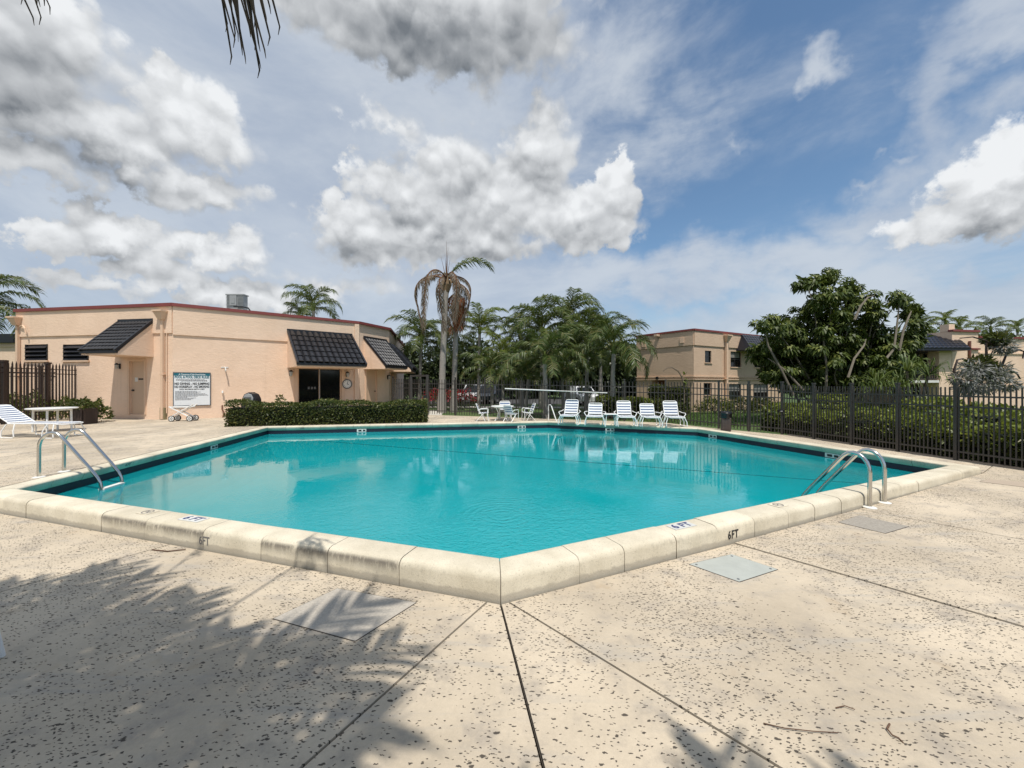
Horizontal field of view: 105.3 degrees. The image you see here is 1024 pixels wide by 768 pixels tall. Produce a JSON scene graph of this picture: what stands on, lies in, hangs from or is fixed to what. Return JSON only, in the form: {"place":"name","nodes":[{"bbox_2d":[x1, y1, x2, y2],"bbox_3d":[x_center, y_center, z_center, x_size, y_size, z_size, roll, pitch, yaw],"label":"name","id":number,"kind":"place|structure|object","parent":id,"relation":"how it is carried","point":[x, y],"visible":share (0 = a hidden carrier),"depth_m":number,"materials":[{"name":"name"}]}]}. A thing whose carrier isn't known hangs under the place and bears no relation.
{"place":"outdoors","nodes":[
{"label":"outdoors","id":0,"kind":"place"},
{"bbox_2d":[0,632,5,657],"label":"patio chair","id":1,"kind":"object","parent":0,"point":[2,652],"visible":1,"depth_m":2.71,"materials":[{"name":"white paint"}]},
{"bbox_2d":[404,399,604,403],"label":"parking lot","id":2,"kind":"structure","parent":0,"point":[532,401],"depth_m":39.15,"materials":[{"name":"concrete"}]},
{"bbox_2d":[282,302,317,316],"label":"palm tree","id":3,"kind":"object","parent":2,"relation":"on","point":[295,307],"visible":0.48,"depth_m":36.43,"materials":[{"name":"green plant"}]},
{"bbox_2d":[281,283,342,318],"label":"palm tree","id":4,"kind":"object","parent":2,"relation":"on","point":[312,303],"visible":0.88,"depth_m":36.60,"materials":[{"name":"green plant"}]},
{"bbox_2d":[475,385,500,403],"bbox_3d":[-2.066,0.925,36.000,1.830,1.650,4.500,0,0,10],"label":"parked car","id":5,"kind":"object","parent":2,"relation":"on","point":[495,394],"visible":0.44,"depth_m":34.83,"materials":[{"name":"paint"}]},
{"bbox_2d":[564,386,597,404],"bbox_3d":[5.931,0.965,33.500,1.830,1.570,4.500,0,0,-10],"label":"parked car","id":6,"kind":"object","parent":2,"relation":"on","point":[580,397],"visible":0.42,"depth_m":32.20,"materials":[{"name":"white paint"}]},
{"bbox_2d":[429,406,583,407],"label":"footpath","id":7,"kind":"structure","parent":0,"point":[489,407],"depth_m":29.13,"materials":[{"name":"concrete"}]},
{"bbox_2d":[384,308,452,399],"bbox_3d":[-6.971,-1.857,30.029,5.466,7.277,5.679,0,0,0],"label":"palm tree","id":8,"kind":"object","parent":7,"relation":"on","point":[414,328],"visible":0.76,"depth_m":29.69,"materials":[{"name":"green plant"}]},
{"bbox_2d":[0,415,1023,767],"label":"pool deck","id":9,"kind":"structure","parent":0,"point":[128,653],"depth_m":2.73,"materials":[{"name":"concrete"}]},
{"bbox_2d":[10,389,51,418],"bbox_3d":[-22.907,0.944,18.580,1.945,1.484,1.488,0,0,0],"label":"shrub","id":10,"kind":"object","parent":9,"relation":"on","point":[29,402],"visible":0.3,"depth_m":18.39,"materials":[{"name":"green plant"}]},
{"bbox_2d":[9,366,54,416],"bbox_3d":[-25.229,0.382,19.125,7.044,2.596,0.162,0,0,-10],"label":"picket fence","id":11,"kind":"object","parent":9,"relation":"on","point":[36,382],"visible":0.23,"depth_m":19.39,"materials":[{"name":"metal"}]},
{"bbox_2d":[0,360,76,424],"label":"picket fence","id":12,"kind":"object","parent":9,"relation":"on","point":[4,381],"visible":0.76,"depth_m":17.43,"materials":[{"name":"black metal"}]},
{"bbox_2d":[0,404,84,438],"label":"sun lounger","id":13,"kind":"object","parent":9,"relation":"on","point":[13,413],"visible":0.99,"depth_m":12.49,"materials":[{"name":"white paint"}]},
{"bbox_2d":[24,407,78,432],"bbox_3d":[-16.361,1.262,13.900,1.260,0.837,1.260,0,0,0],"label":"patio table","id":14,"kind":"object","parent":9,"relation":"on","point":[56,409],"visible":0.89,"depth_m":13.67,"materials":[{"name":"white paint"}]},
{"bbox_2d":[40,395,81,419],"bbox_3d":[-21.162,1.105,18.438,1.556,1.164,1.590,0,0,-39],"label":"shrub","id":15,"kind":"object","parent":9,"relation":"on","point":[65,402],"visible":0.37,"depth_m":18.16,"materials":[{"name":"green plant"}]},
{"bbox_2d":[32,428,124,504],"bbox_3d":[-8.092,1.841,7.334,1.099,1.978,0.640,0,0,-10],"label":"pool ladder","id":16,"kind":"object","parent":9,"relation":"attached to","point":[65,443],"visible":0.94,"depth_m":7.23,"materials":[{"name":"silver metal"}]},
{"bbox_2d":[69,408,97,424],"bbox_3d":[-17.986,1.345,16.400,0.550,0.670,0.630,0,0,0],"label":"planter box","id":17,"kind":"object","parent":9,"relation":"on","point":[87,415],"visible":0.7,"depth_m":16.25,"materials":[{"name":"brown wood"}]},
{"bbox_2d":[66,396,100,409],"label":"shrub","id":18,"kind":"object","parent":17,"relation":"on","point":[85,402],"visible":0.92,"depth_m":16.18,"materials":[{"name":"green plant"}]},
{"bbox_2d":[82,397,113,421],"bbox_3d":[-18.397,1.130,17.338,1.109,1.152,1.235,0,0,-31],"label":"shrub","id":19,"kind":"object","parent":9,"relation":"on","point":[102,409],"visible":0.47,"depth_m":17.38,"materials":[{"name":"green plant"}]},
{"bbox_2d":[21,0,279,77],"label":"palm tree","id":20,"kind":"object","parent":9,"relation":"on","point":[250,5],"visible":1,"depth_m":2.30,"materials":[{"name":"green plant"}]},
{"bbox_2d":[168,403,198,421],"bbox_3d":[-14.859,1.286,17.667,0.994,0.795,0.474,0,0,-10],"label":"folding cart","id":21,"kind":"object","parent":9,"relation":"on","point":[190,417],"visible":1,"depth_m":17.53,"materials":[{"name":"white paint"}]},
{"bbox_2d":[241,392,261,406],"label":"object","id":22,"kind":"object","parent":9,"relation":"on","point":[254,396],"visible":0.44,"depth_m":16.85,"materials":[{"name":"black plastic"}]},
{"bbox_2d":[223,398,428,426],"bbox_3d":[-7.585,1.184,16.608,7.958,1.279,1.252,0,0,-13],"label":"hedge","id":23,"kind":"object","parent":9,"relation":"on","point":[312,413],"visible":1,"depth_m":16.17,"materials":[{"name":"green plant"}]},
{"bbox_2d":[273,588,415,641],"bbox_3d":[-1.382,1.908,3.273,0.969,0.024,0.597,0,0,20],"label":"hatch cover","id":24,"kind":"object","parent":9,"relation":"on","point":[350,615],"visible":0.97,"depth_m":3.22,"materials":[{"name":"grey concrete"}]},
{"bbox_2d":[392,377,425,404],"bbox_3d":[-5.811,0.622,22.110,2.827,2.116,0.078,0,0,33],"label":"metal fence","id":25,"kind":"object","parent":9,"relation":"on","point":[393,388],"visible":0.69,"depth_m":22.13,"materials":[{"name":"brown metal"}]},
{"bbox_2d":[410,375,428,414],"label":"gate arch","id":26,"kind":"structure","parent":9,"relation":"on","point":[426,396],"depth_m":21.30,"materials":[{"name":"brown metal"}]},
{"bbox_2d":[0,421,980,606],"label":"swimming pool","id":27,"kind":"structure","parent":9,"relation":"in","point":[291,503],"depth_m":9.73,"materials":[{"name":"liquid"}]},
{"bbox_2d":[237,428,901,554],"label":"pool water","id":28,"kind":"structure","parent":27,"relation":"in","point":[302,435],"depth_m":15.11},
{"bbox_2d":[268,436,862,483],"bbox_3d":[-0.887,1.966,11.032,18.502,0.026,0.018,0,0,23],"label":"safety rope","id":29,"kind":"object","parent":28,"relation":"in","point":[601,463],"visible":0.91,"depth_m":9.56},
{"bbox_2d":[503,405,518,421],"bbox_3d":[-0.047,1.303,17.457,0.540,0.774,0.572,0,0,40],"label":"patio chair","id":30,"kind":"object","parent":9,"relation":"on","point":[508,410],"visible":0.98,"depth_m":17.35,"materials":[{"name":"white paint"}]},
{"bbox_2d":[521,403,535,420],"bbox_3d":[0.761,1.284,18.055,0.599,0.811,0.562,0,0,-12],"label":"patio chair","id":31,"kind":"object","parent":9,"relation":"on","point":[531,409],"visible":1,"depth_m":17.91,"materials":[{"name":"white paint"}]},
{"bbox_2d":[558,399,580,424],"bbox_3d":[2.403,1.169,16.252,0.880,1.018,1.101,0,0,20],"label":"sun lounger","id":32,"kind":"object","parent":9,"relation":"on","point":[572,409],"visible":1,"depth_m":16.54,"materials":[{"name":"white paint"}]},
{"bbox_2d":[429,377,719,428],"bbox_3d":[1.927,0.659,18.669,14.171,2.083,1.430,0,0,28],"label":"metal fence","id":33,"kind":"object","parent":9,"relation":"on","point":[455,411],"visible":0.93,"depth_m":18.42,"materials":[{"name":"brown metal"}]},
{"bbox_2d":[505,388,606,392],"bbox_3d":[1.928,0.303,17.773,4.779,0.216,0.313,0,0,22],"label":"skimmer pole","id":34,"kind":"object","parent":33,"relation":"hanging from","point":[555,390],"visible":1,"depth_m":17.65,"materials":[{"name":"metal"}]},
{"bbox_2d":[584,403,605,425],"bbox_3d":[3.379,1.233,15.891,0.880,0.890,1.044,0,0,14],"label":"sun lounger","id":35,"kind":"object","parent":9,"relation":"on","point":[595,406],"visible":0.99,"depth_m":16.23,"materials":[{"name":"white paint"}]},
{"bbox_2d":[614,401,636,426],"bbox_3d":[4.542,1.183,15.661,0.880,0.990,1.065,0,0,8],"label":"sun lounger","id":36,"kind":"object","parent":9,"relation":"on","point":[625,408],"visible":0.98,"depth_m":15.97,"materials":[{"name":"white paint"}]},
{"bbox_2d":[637,403,662,426],"bbox_3d":[5.452,1.236,15.484,0.880,0.885,1.004,0,0,5],"label":"sun lounger","id":37,"kind":"object","parent":9,"relation":"on","point":[646,409],"visible":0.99,"depth_m":15.83,"materials":[{"name":"white paint"}]},
{"bbox_2d":[660,401,687,426],"bbox_3d":[6.388,1.179,15.454,0.880,0.997,1.045,0,0,6],"label":"sun lounger","id":38,"kind":"object","parent":9,"relation":"on","point":[670,410],"visible":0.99,"depth_m":15.78,"materials":[{"name":"white paint"}]},
{"bbox_2d":[719,411,731,431],"bbox_3d":[7.720,1.344,14.100,0.430,0.712,0.430,0,0,22],"label":"litter bin","id":39,"kind":"object","parent":9,"relation":"on","point":[725,416],"visible":0.98,"depth_m":13.95,"materials":[{"name":"brown plastic"}]},
{"bbox_2d":[689,554,777,581],"bbox_3d":[2.293,1.907,4.053,0.736,0.027,0.475,0,0,-25],"label":"hatch cover","id":40,"kind":"object","parent":9,"relation":"on","point":[735,568],"visible":0.98,"depth_m":4.03,"materials":[{"name":"grey metal"}]},
{"bbox_2d":[719,381,779,432],"bbox_3d":[8.543,0.800,14.086,0.078,1.830,2.019,0,0,-44],"label":"metal fence","id":41,"kind":"object","parent":9,"relation":"on","point":[749,396],"visible":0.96,"depth_m":14.04,"materials":[{"name":"brown metal"}]},
{"bbox_2d":[764,723,838,732],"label":"twig","id":42,"kind":"object","parent":9,"relation":"on","point":[798,729],"visible":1,"depth_m":2.13,"materials":[{"name":"wood"}]},
{"bbox_2d":[801,448,891,509],"bbox_3d":[5.398,2.023,6.411,0.670,1.978,1.099,0,0,-28],"label":"pool ladder","id":43,"kind":"object","parent":9,"relation":"attached to","point":[844,466],"visible":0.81,"depth_m":6.13,"materials":[{"name":"silver metal"}]},
{"bbox_2d":[839,515,908,533],"bbox_3d":[4.824,1.883,5.216,0.643,0.030,0.511,0,0,-26],"label":"hatch cover","id":44,"kind":"object","parent":9,"relation":"on","point":[876,525],"visible":0.97,"depth_m":5.20,"materials":[{"name":"grey concrete"}]},
{"bbox_2d":[780,381,1023,467],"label":"metal fence","id":45,"kind":"object","parent":9,"relation":"on","point":[851,401],"visible":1,"depth_m":9.81,"materials":[{"name":"brown metal"}]},
{"bbox_2d":[980,479,1023,486],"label":"hatch cover","id":46,"kind":"object","parent":9,"relation":"on","point":[1012,483],"visible":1,"depth_m":7.11,"materials":[{"name":"concrete"}]},
{"bbox_2d":[0,0,1023,361],"label":"sky","id":47,"kind":"structure","parent":0,"point":[674,164],"materials":[{"name":"blue"}]},
{"bbox_2d":[404,392,1020,466],"bbox_3d":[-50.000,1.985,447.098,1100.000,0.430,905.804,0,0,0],"label":"lawn","id":48,"kind":"structure","parent":0,"point":[594,417],"depth_m":22.66,"materials":[{"name":"green plant"}]},
{"bbox_2d":[0,334,14,397],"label":"neighbour building","id":49,"kind":"structure","parent":48,"relation":"on","point":[7,346],"depth_m":28.00,"materials":[{"name":"beige paint"}]},
{"bbox_2d":[0,274,46,336],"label":"palm tree","id":50,"kind":"object","parent":48,"relation":"on","point":[16,282],"visible":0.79,"depth_m":24.63,"materials":[{"name":"green plant"}]},
{"bbox_2d":[5,303,417,419],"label":"pool house","id":51,"kind":"structure","parent":48,"relation":"on","point":[127,360],"depth_m":19.59,"materials":[{"name":"beige paint"}]},
{"bbox_2d":[131,361,143,413],"bbox_3d":[-17.969,0.184,18.792,0.852,2.548,0.125,0,0,9],"label":"door","id":52,"kind":"structure","parent":51,"relation":"in","point":[137,390],"depth_m":18.81,"materials":[{"name":"beige paint"}]},
{"bbox_2d":[173,372,210,405],"bbox_3d":[-15.415,0.247,18.820,1.410,1.605,0.045,0,0,-39],"label":"rules board","id":53,"kind":"object","parent":51,"relation":"attached to","point":[190,388],"visible":1,"depth_m":18.79,"materials":[{"name":"grey metal"}]},
{"bbox_2d":[225,294,249,309],"bbox_3d":[-16.787,-4.487,24.177,1.680,2.103,0.645,0,0,0],"label":"air conditioner","id":54,"kind":"object","parent":51,"relation":"on","point":[236,301],"visible":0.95,"depth_m":24.03,"materials":[{"name":"grey metal"}]},
{"bbox_2d":[298,368,340,405],"bbox_3d":[-11.069,0.346,22.498,2.320,2.568,0.098,0,0,-39],"label":"sliding door","id":55,"kind":"structure","parent":51,"relation":"in","point":[313,383],"depth_m":22.45,"materials":[{"name":"black glass"}]},
{"bbox_2d":[367,370,375,401],"bbox_3d":[-9.003,0.367,24.899,0.115,2.527,0.919,0,0,21],"label":"door","id":56,"kind":"structure","parent":51,"relation":"in","point":[371,374],"depth_m":24.97,"materials":[{"name":"beige paint"}]},
{"bbox_2d":[402,340,429,398],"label":"tree","id":57,"kind":"object","parent":48,"relation":"on","point":[410,357],"visible":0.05,"depth_m":43.04,"materials":[{"name":"green plant"}]},
{"bbox_2d":[422,388,437,406],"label":"flowering bush","id":58,"kind":"object","parent":48,"relation":"on","point":[430,393],"visible":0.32,"depth_m":28.84,"materials":[{"name":"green plant"}]},
{"bbox_2d":[407,340,473,397],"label":"tree","id":59,"kind":"object","parent":48,"relation":"on","point":[432,370],"visible":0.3,"depth_m":44.38,"materials":[{"name":"green plant"}]},
{"bbox_2d":[412,325,475,367],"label":"palm tree","id":60,"kind":"object","parent":48,"relation":"on","point":[460,351],"visible":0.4,"depth_m":30.80,"materials":[{"name":"green plant"}]},
{"bbox_2d":[414,242,494,412],"bbox_3d":[-3.512,-3.504,24.192,4.681,10.574,3.269,0,0,-28],"label":"palm tree","id":61,"kind":"object","parent":48,"relation":"on","point":[444,285],"visible":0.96,"depth_m":23.72,"materials":[{"name":"brown plant"}]},
{"bbox_2d":[448,294,465,412],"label":"palm tree","id":62,"kind":"object","parent":48,"relation":"on","point":[460,312],"visible":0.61,"depth_m":24.25,"materials":[{"name":"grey plant"}]},
{"bbox_2d":[426,334,491,391],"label":"tree","id":63,"kind":"object","parent":48,"relation":"on","point":[487,345],"visible":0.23,"depth_m":46.25,"materials":[{"name":"green plant"}]},
{"bbox_2d":[457,387,476,406],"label":"flowering bush","id":64,"kind":"object","parent":48,"relation":"on","point":[471,401],"visible":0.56,"depth_m":28.29,"materials":[{"name":"red plant"}]},
{"bbox_2d":[451,302,509,407],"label":"palm tree","id":65,"kind":"object","parent":48,"relation":"on","point":[490,319],"visible":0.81,"depth_m":28.86,"materials":[{"name":"green plant"}]},
{"bbox_2d":[451,345,517,411],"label":"palm tree","id":66,"kind":"object","parent":48,"relation":"on","point":[486,359],"visible":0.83,"depth_m":24.12,"materials":[{"name":"green plant"}]},
{"bbox_2d":[481,333,519,408],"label":"palm tree","id":67,"kind":"object","parent":48,"relation":"on","point":[503,343],"visible":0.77,"depth_m":26.30,"materials":[{"name":"green plant"}]},
{"bbox_2d":[462,350,548,398],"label":"tree","id":68,"kind":"object","parent":48,"relation":"on","point":[510,390],"visible":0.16,"depth_m":44.89,"materials":[{"name":"green plant"}]},
{"bbox_2d":[492,311,547,406],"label":"palm tree","id":69,"kind":"object","parent":48,"relation":"on","point":[511,327],"visible":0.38,"depth_m":30.34,"materials":[{"name":"green plant"}]},
{"bbox_2d":[492,352,558,415],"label":"palm tree","id":70,"kind":"object","parent":48,"relation":"on","point":[529,373],"visible":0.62,"depth_m":21.79,"materials":[{"name":"green plant"}]},
{"bbox_2d":[494,331,572,398],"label":"tree","id":71,"kind":"object","parent":48,"relation":"on","point":[559,391],"visible":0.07,"depth_m":46.81,"materials":[{"name":"green plant"}]},
{"bbox_2d":[503,297,582,408],"bbox_3d":[2.168,-2.001,27.258,5.779,7.564,5.371,0,0,32],"label":"palm tree","id":72,"kind":"object","parent":48,"relation":"on","point":[537,322],"visible":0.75,"depth_m":27.05,"materials":[{"name":"green plant"}]},
{"bbox_2d":[498,322,589,418],"bbox_3d":[1.733,-0.637,19.674,4.443,4.836,4.619,0,0,17],"label":"palm tree","id":73,"kind":"object","parent":48,"relation":"on","point":[542,345],"visible":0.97,"depth_m":19.59,"materials":[{"name":"green plant"}]},
{"bbox_2d":[531,346,597,413],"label":"palm tree","id":74,"kind":"object","parent":48,"relation":"on","point":[562,374],"visible":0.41,"depth_m":22.15,"materials":[{"name":"green plant"}]},
{"bbox_2d":[531,287,604,406],"bbox_3d":[4.347,-2.525,28.459,5.782,8.610,5.854,0,0,36],"label":"palm tree","id":75,"kind":"object","parent":48,"relation":"on","point":[573,304],"visible":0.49,"depth_m":27.85,"materials":[{"name":"green plant"}]},
{"bbox_2d":[547,325,608,390],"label":"tree","id":76,"kind":"object","parent":48,"relation":"on","point":[559,381],"visible":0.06,"depth_m":45.03,"materials":[{"name":"green plant"}]},
{"bbox_2d":[551,306,628,410],"bbox_3d":[4.933,-1.555,25.895,4.870,6.672,5.699,0,0,36],"label":"palm tree","id":77,"kind":"object","parent":48,"relation":"on","point":[583,319],"visible":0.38,"depth_m":25.64,"materials":[{"name":"green plant"}]},
{"bbox_2d":[564,342,636,396],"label":"tree","id":78,"kind":"object","parent":48,"relation":"on","point":[620,377],"visible":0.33,"depth_m":44.55,"materials":[{"name":"green plant"}]},
{"bbox_2d":[564,324,640,394],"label":"palm tree","id":79,"kind":"object","parent":48,"relation":"on","point":[601,361],"visible":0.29,"depth_m":23.41,"materials":[{"name":"green plant"}]},
{"bbox_2d":[576,307,633,400],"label":"palm tree","id":80,"kind":"object","parent":48,"relation":"on","point":[621,316],"visible":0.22,"depth_m":26.82,"materials":[{"name":"green plant"}]},
{"bbox_2d":[562,313,657,417],"bbox_3d":[5.109,-0.870,20.124,4.866,5.302,4.698,0,0,0],"label":"palm tree","id":81,"kind":"object","parent":48,"relation":"on","point":[610,336],"visible":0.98,"depth_m":19.97,"materials":[{"name":"green plant"}]},
{"bbox_2d":[595,394,652,418],"bbox_3d":[5.878,1.248,20.695,2.952,1.496,1.784,0,0,5],"label":"hedge","id":82,"kind":"object","parent":48,"relation":"on","point":[639,402],"visible":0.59,"depth_m":20.07,"materials":[{"name":"green plant"}]},
{"bbox_2d":[616,357,636,397],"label":"tree","id":83,"kind":"object","parent":48,"relation":"on","point":[634,388],"visible":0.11,"depth_m":48.00,"materials":[{"name":"green plant"}]},
{"bbox_2d":[536,409,762,427],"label":"grass","id":84,"kind":"structure","parent":48,"relation":"on","point":[732,421],"depth_m":19.31,"materials":[{"name":"green plant"}]},
{"bbox_2d":[647,384,691,414],"bbox_3d":[9.143,0.933,22.816,2.343,1.986,1.716,0,0,11],"label":"hedge","id":85,"kind":"object","parent":48,"relation":"on","point":[659,387],"visible":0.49,"depth_m":22.22,"materials":[{"name":"green plant"}]},
{"bbox_2d":[652,399,686,417],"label":"hedge","id":86,"kind":"object","parent":48,"relation":"on","point":[658,408],"visible":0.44,"depth_m":20.41,"materials":[{"name":"green plant"}]},
{"bbox_2d":[663,367,687,403],"bbox_3d":[8.574,0.221,20.504,1.311,2.247,0.375,0,0,0],"label":"young banana plant","id":87,"kind":"object","parent":86,"relation":"on","point":[684,380],"visible":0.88,"depth_m":20.47,"materials":[{"name":"green plant"}]},
{"bbox_2d":[636,328,779,411],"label":"apartment building","id":88,"kind":"structure","parent":48,"relation":"on","point":[701,356],"depth_m":25.98,"materials":[{"name":"beige paint"}]},
{"bbox_2d":[729,384,739,400],"bbox_3d":[15.214,0.574,26.680,1.439,1.148,0.165,0,0,-29],"label":"window","id":89,"kind":"structure","parent":88,"relation":"in","point":[731,386],"depth_m":26.69,"materials":[{"name":"glass"}]},
{"bbox_2d":[730,352,741,367],"bbox_3d":[15.308,-1.658,26.731,1.298,1.106,0.165,0,0,-29],"label":"window","id":90,"kind":"structure","parent":88,"relation":"in","point":[735,356],"depth_m":26.84,"materials":[{"name":"glass"}]},
{"bbox_2d":[754,384,766,400],"bbox_3d":[17.941,0.612,28.234,1.736,1.224,0.050,0,0,-29],"label":"window","id":91,"kind":"structure","parent":88,"relation":"in","point":[755,385],"depth_m":28.23,"materials":[{"name":"glass"}]},
{"bbox_2d":[691,396,736,412],"bbox_3d":[12.188,1.215,23.354,2.742,1.183,1.797,0,0,0],"label":"shrub","id":92,"kind":"object","parent":48,"relation":"on","point":[730,406],"visible":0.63,"depth_m":23.20,"materials":[{"name":"green plant"}]},
{"bbox_2d":[726,395,763,412],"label":"shrub","id":93,"kind":"object","parent":48,"relation":"on","point":[745,404],"visible":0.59,"depth_m":23.49,"materials":[{"name":"green plant"}]},
{"bbox_2d":[746,397,777,411],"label":"shrub","id":94,"kind":"object","parent":48,"relation":"on","point":[769,400],"visible":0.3,"depth_m":23.57,"materials":[{"name":"green plant"}]},
{"bbox_2d":[743,267,934,406],"bbox_3d":[14.362,-1.873,17.627,9.283,7.388,4.862,0,0,0],"label":"umbrella tree","id":95,"kind":"object","parent":48,"relation":"on","point":[788,351],"visible":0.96,"depth_m":16.96,"materials":[{"name":"green plant"}]},
{"bbox_2d":[854,368,915,406],"bbox_3d":[13.152,0.604,13.843,2.036,2.376,1.772,0,0,27],"label":"dracaena","id":96,"kind":"object","parent":48,"relation":"on","point":[877,380],"visible":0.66,"depth_m":13.65,"materials":[{"name":"green plant"}]},
{"bbox_2d":[787,434,1023,469],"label":"planting bed","id":97,"kind":"object","parent":48,"relation":"on","point":[948,457],"visible":0.08,"depth_m":9.73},
{"bbox_2d":[758,401,1023,466],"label":"hedge","id":98,"kind":"object","parent":97,"relation":"on","point":[961,436],"visible":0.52,"depth_m":10.37,"materials":[{"name":"green plant"}]},
{"bbox_2d":[803,391,1023,424],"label":"hedge","id":99,"kind":"object","parent":48,"relation":"on","point":[981,411],"visible":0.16,"depth_m":12.02,"materials":[{"name":"green plant"}]},
{"bbox_2d":[880,353,958,408],"bbox_3d":[14.303,0.329,13.815,2.006,2.920,2.252,0,0,0],"label":"dracaena","id":100,"kind":"object","parent":48,"relation":"on","point":[906,363],"visible":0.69,"depth_m":13.74,"materials":[{"name":"green plant"}]},
{"bbox_2d":[898,315,948,332],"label":"palm tree","id":101,"kind":"object","parent":48,"relation":"on","point":[925,317],"visible":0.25,"depth_m":43.59,"materials":[{"name":"green plant"}]},
{"bbox_2d":[832,324,1023,409],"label":"apartment building","id":102,"kind":"structure","parent":48,"relation":"on","point":[946,343],"depth_m":26.98,"materials":[{"name":"beige paint"}]},
{"bbox_2d":[924,309,972,329],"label":"palm tree","id":103,"kind":"object","parent":48,"relation":"on","point":[946,314],"visible":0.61,"depth_m":41.91,"materials":[{"name":"green plant"}]},
{"bbox_2d":[939,315,984,333],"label":"palm tree","id":104,"kind":"object","parent":48,"relation":"on","point":[960,320],"visible":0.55,"depth_m":39.57,"materials":[{"name":"green plant"}]},
{"bbox_2d":[944,329,1023,398],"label":"silver shrub","id":105,"kind":"object","parent":48,"relation":"on","point":[990,369],"visible":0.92,"depth_m":16.10,"materials":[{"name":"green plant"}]},
{"bbox_2d":[964,315,1021,335],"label":"palm tree","id":106,"kind":"object","parent":48,"relation":"on","point":[991,322],"visible":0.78,"depth_m":39.79,"materials":[{"name":"green plant"}]},
{"bbox_2d":[993,318,1023,336],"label":"palm tree","id":107,"kind":"object","parent":48,"relation":"on","point":[1013,328],"visible":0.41,"depth_m":41.94,"materials":[{"name":"green plant"}]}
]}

